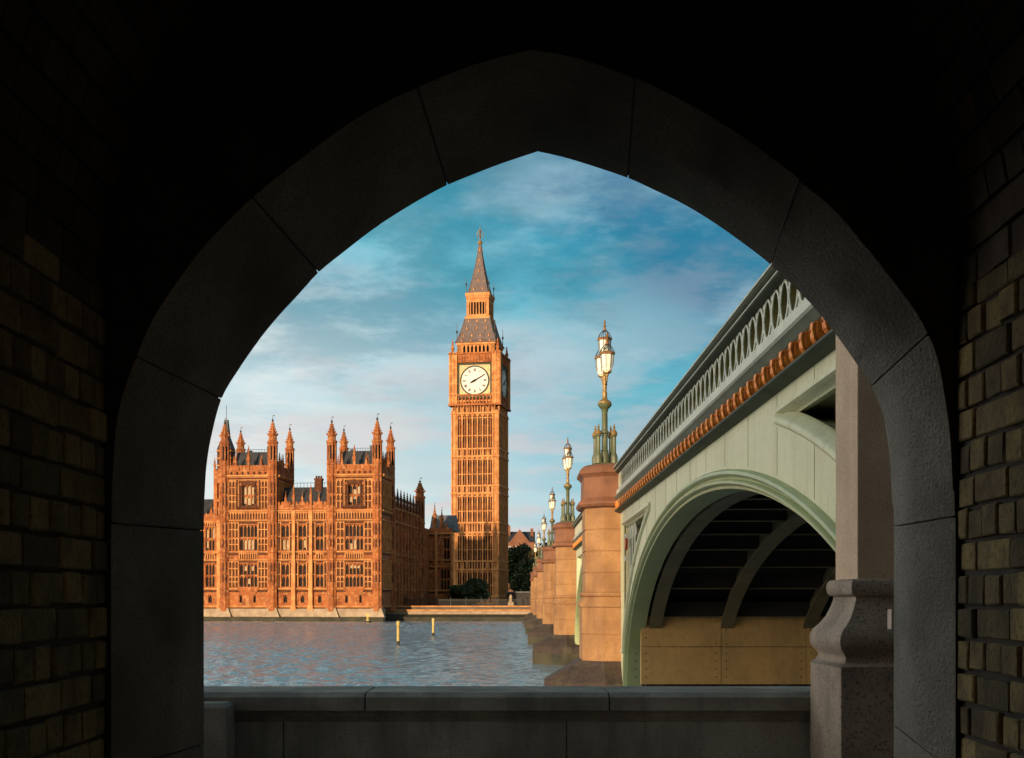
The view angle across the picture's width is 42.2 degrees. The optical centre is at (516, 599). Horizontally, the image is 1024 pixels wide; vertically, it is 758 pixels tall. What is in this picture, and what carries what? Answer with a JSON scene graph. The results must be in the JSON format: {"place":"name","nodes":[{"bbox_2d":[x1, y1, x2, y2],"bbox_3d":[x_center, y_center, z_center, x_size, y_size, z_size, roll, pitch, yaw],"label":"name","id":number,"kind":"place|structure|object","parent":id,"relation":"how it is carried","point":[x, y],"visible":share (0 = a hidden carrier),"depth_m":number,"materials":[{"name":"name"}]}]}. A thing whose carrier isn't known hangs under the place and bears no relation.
{"place":"outdoors","nodes":[
{"label":"outdoors","id":0,"kind":"place"},
{"bbox_2d":[204,621,563,686],"bbox_3d":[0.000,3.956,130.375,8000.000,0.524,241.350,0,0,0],"label":"river","id":1,"kind":"structure","parent":0,"point":[360,653],"depth_m":95.65,"materials":[{"name":"blue liquid"}]},
{"bbox_2d":[364,614,370,622],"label":"buoy","id":2,"kind":"object","parent":1,"relation":"on","point":[367,618],"visible":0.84,"depth_m":227.83,"materials":[{"name":"metal"}]},
{"bbox_2d":[396,621,399,644],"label":"mooring post","id":3,"kind":"object","parent":1,"relation":"in","point":[398,631],"visible":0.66,"depth_m":116.31,"materials":[{"name":"yellow paint"}]},
{"bbox_2d":[432,618,434,635],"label":"mooring post","id":4,"kind":"object","parent":1,"relation":"in","point":[433,621],"visible":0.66,"depth_m":145.41,"materials":[{"name":"yellow paint"}]},
{"bbox_2d":[396,605,529,608],"bbox_3d":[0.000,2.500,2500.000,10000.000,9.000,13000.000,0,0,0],"label":"ground","id":5,"kind":"structure","parent":0,"point":[465,607],"depth_m":251.10,"materials":[{"name":"stone"}]},
{"bbox_2d":[200,405,458,621],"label":"gothic palace","id":6,"kind":"structure","parent":5,"relation":"on","point":[354,540],"depth_m":242.28,"materials":[{"name":"stone"}]},
{"bbox_2d":[205,563,214,587],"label":"window","id":7,"kind":"structure","parent":6,"relation":"in","point":[210,567],"depth_m":244.68,"materials":[{"name":"glass"}]},
{"bbox_2d":[205,526,214,551],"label":"window","id":8,"kind":"structure","parent":6,"relation":"in","point":[210,530],"depth_m":244.62,"materials":[{"name":"glass"}]},
{"bbox_2d":[207,594,212,603],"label":"window","id":9,"kind":"structure","parent":6,"relation":"in","point":[210,595],"depth_m":244.74,"materials":[{"name":"stone"}]},
{"bbox_2d":[236,480,259,508],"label":"window","id":10,"kind":"structure","parent":6,"relation":"in","point":[247,493],"depth_m":242.48,"materials":[{"name":"glass"}]},
{"bbox_2d":[239,563,257,587],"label":"window","id":11,"kind":"structure","parent":6,"relation":"in","point":[248,571],"depth_m":242.90,"materials":[{"name":"glass"}]},
{"bbox_2d":[239,524,257,550],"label":"window","id":12,"kind":"structure","parent":6,"relation":"in","point":[248,532],"depth_m":242.90,"materials":[{"name":"glass"}]},
{"bbox_2d":[281,524,288,550],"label":"window","id":13,"kind":"structure","parent":6,"relation":"in","point":[285,527],"depth_m":242.60,"materials":[{"name":"glass"}]},
{"bbox_2d":[281,563,289,587],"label":"window","id":14,"kind":"structure","parent":6,"relation":"in","point":[285,566],"depth_m":242.66,"materials":[{"name":"glass"}]},
{"bbox_2d":[283,594,287,603],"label":"window","id":15,"kind":"structure","parent":6,"relation":"in","point":[285,595],"depth_m":242.66,"materials":[{"name":"stone"}]},
{"bbox_2d":[298,563,306,587],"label":"window","id":16,"kind":"structure","parent":6,"relation":"in","point":[302,566],"depth_m":242.30,"materials":[{"name":"glass"}]},
{"bbox_2d":[298,524,306,550],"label":"window","id":17,"kind":"structure","parent":6,"relation":"in","point":[302,527],"depth_m":242.30,"materials":[{"name":"glass"}]},
{"bbox_2d":[300,594,304,603],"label":"window","id":18,"kind":"structure","parent":6,"relation":"in","point":[302,595],"depth_m":242.25,"materials":[{"name":"stone"}]},
{"bbox_2d":[315,563,323,587],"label":"window","id":19,"kind":"structure","parent":6,"relation":"in","point":[319,566],"depth_m":241.95,"materials":[{"name":"glass"}]},
{"bbox_2d":[315,523,323,550],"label":"window","id":20,"kind":"structure","parent":6,"relation":"in","point":[319,527],"depth_m":241.95,"materials":[{"name":"glass"}]},
{"bbox_2d":[317,594,321,603],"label":"window","id":21,"kind":"structure","parent":6,"relation":"in","point":[319,595],"depth_m":241.77,"materials":[{"name":"stone"}]},
{"bbox_2d":[344,594,348,603],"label":"window","id":22,"kind":"structure","parent":6,"relation":"in","point":[346,595],"depth_m":240.89,"materials":[{"name":"stone"}]},
{"bbox_2d":[342,479,365,508],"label":"window","id":23,"kind":"structure","parent":6,"relation":"in","point":[353,488],"depth_m":240.42,"materials":[{"name":"glass"}]},
{"bbox_2d":[345,562,363,587],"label":"window","id":24,"kind":"structure","parent":6,"relation":"in","point":[354,572],"depth_m":240.83,"materials":[{"name":"glass"}]},
{"bbox_2d":[345,523,363,550],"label":"window","id":25,"kind":"structure","parent":6,"relation":"in","point":[354,531],"depth_m":240.83,"materials":[{"name":"glass"}]},
{"bbox_2d":[440,568,449,589],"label":"window","id":26,"kind":"structure","parent":6,"relation":"in","point":[445,572],"depth_m":292.77,"materials":[{"name":"glass"}]},
{"bbox_2d":[440,537,449,559],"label":"window","id":27,"kind":"structure","parent":6,"relation":"in","point":[446,539],"depth_m":292.56,"materials":[{"name":"glass"}]},
{"bbox_2d":[385,606,529,620],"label":"embankment wall","id":28,"kind":"structure","parent":5,"relation":"on","point":[458,614],"depth_m":249.01,"materials":[{"name":"stone"}]},
{"bbox_2d":[404,597,527,605],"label":"iron railing","id":29,"kind":"object","parent":5,"relation":"on","point":[462,602],"visible":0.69,"depth_m":261.98,"materials":[{"name":"metal"}]},
{"bbox_2d":[444,577,490,605],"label":"round bush","id":30,"kind":"object","parent":5,"relation":"on","point":[472,589],"visible":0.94,"depth_m":284.57,"materials":[{"name":"green plant"}]},
{"bbox_2d":[448,230,510,604],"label":"clock tower","id":31,"kind":"structure","parent":5,"relation":"on","point":[479,382],"depth_m":340.41,"materials":[{"name":"stone"}]},
{"bbox_2d":[463,420,486,577],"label":"slit windows","id":32,"kind":"structure","parent":31,"relation":"in","point":[463,420],"depth_m":340.25,"materials":[{"name":"black glass"}]},
{"bbox_2d":[204,686,809,757],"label":"river parapet","id":33,"kind":"structure","parent":5,"relation":"on","point":[522,722],"depth_m":9.04,"materials":[{"name":"stone"}]},
{"bbox_2d":[507,594,514,605],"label":"stone pedestal","id":34,"kind":"object","parent":5,"relation":"on","point":[510,602],"visible":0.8,"depth_m":255.46,"materials":[{"name":"beige stone"}]},
{"bbox_2d":[508,543,534,589],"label":"broad tree","id":35,"kind":"object","parent":5,"relation":"on","point":[516,555],"visible":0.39,"depth_m":369.32,"materials":[{"name":"green plant"}]},
{"bbox_2d":[508,526,534,591],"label":"brick building","id":36,"kind":"structure","parent":5,"relation":"on","point":[515,539],"depth_m":460.00,"materials":[{"name":"brick"}]},
{"bbox_2d":[510,558,534,591],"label":"broad tree","id":37,"kind":"object","parent":5,"relation":"on","point":[520,581],"visible":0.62,"depth_m":333.25,"materials":[{"name":"green plant"}]},
{"bbox_2d":[514,548,540,574],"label":"broad tree","id":38,"kind":"object","parent":5,"relation":"on","point":[530,555],"visible":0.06,"depth_m":358.22,"materials":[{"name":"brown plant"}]},
{"bbox_2d":[523,263,835,687],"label":"arch bridge","id":39,"kind":"structure","parent":5,"relation":"on","point":[694,544],"depth_m":38.00,"materials":[{"name":"green paint"}]},
{"bbox_2d":[532,540,536,571],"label":"street lamp","id":40,"kind":"object","parent":39,"relation":"on","point":[535,548],"visible":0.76,"depth_m":223.57,"materials":[{"name":"green paint"}]},
{"bbox_2d":[536,533,540,565],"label":"street lamp","id":41,"kind":"object","parent":39,"relation":"on","point":[538,542],"visible":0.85,"depth_m":188.57,"materials":[{"name":"white glass"}]},
{"bbox_2d":[540,516,546,557],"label":"street lamp","id":42,"kind":"object","parent":39,"relation":"on","point":[543,524],"visible":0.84,"depth_m":153.51,"materials":[{"name":"green paint"}]},
{"bbox_2d":[547,487,555,545],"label":"street lamp","id":43,"kind":"object","parent":39,"relation":"on","point":[552,502],"visible":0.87,"depth_m":118.04,"materials":[{"name":"green metal"}]},
{"bbox_2d":[560,438,574,521],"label":"street lamp","id":44,"kind":"object","parent":39,"relation":"on","point":[567,459],"visible":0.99,"depth_m":82.03,"materials":[{"name":"green metal"}]},
{"bbox_2d":[592,319,617,464],"bbox_3d":[3.160,-7.420,47.700,0.961,5.320,1.388,0,0,-8],"label":"street lamp","id":45,"kind":"object","parent":39,"relation":"on","point":[604,359],"visible":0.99,"depth_m":47.54,"materials":[{"name":"green metal"}]},
{"bbox_2d":[204,151,769,546],"label":"sky","id":46,"kind":"structure","parent":0,"point":[569,246],"materials":[{"name":"blue"}]},
{"bbox_2d":[505,592,529,605],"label":"building","id":47,"kind":"structure","parent":0,"point":[517,597],"depth_m":300.00,"materials":[{"name":"grey stone"}]},
{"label":"path","id":48,"kind":"structure","parent":0,"visible":0},
{"bbox_2d":[201,701,234,757],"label":"stone block","id":49,"kind":"structure","parent":48,"relation":"on","point":[219,732],"depth_m":8.75,"materials":[{"name":"stone"}]},
{"bbox_2d":[0,0,1023,757],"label":"brick passage","id":50,"kind":"object","parent":48,"relation":"on","point":[148,148],"visible":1,"depth_m":3.34,"materials":[{"name":"stone"}]},
{"bbox_2d":[111,50,955,757],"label":"stone archway","id":51,"kind":"object","parent":50,"relation":"attached to","point":[267,254],"visible":1,"depth_m":3.52,"materials":[{"name":"grey stone"}]},
{"bbox_2d":[809,335,893,757],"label":"granite pier","id":52,"kind":"structure","parent":48,"relation":"on","point":[851,638],"depth_m":8.28,"materials":[{"name":"grey stone"}]}
]}

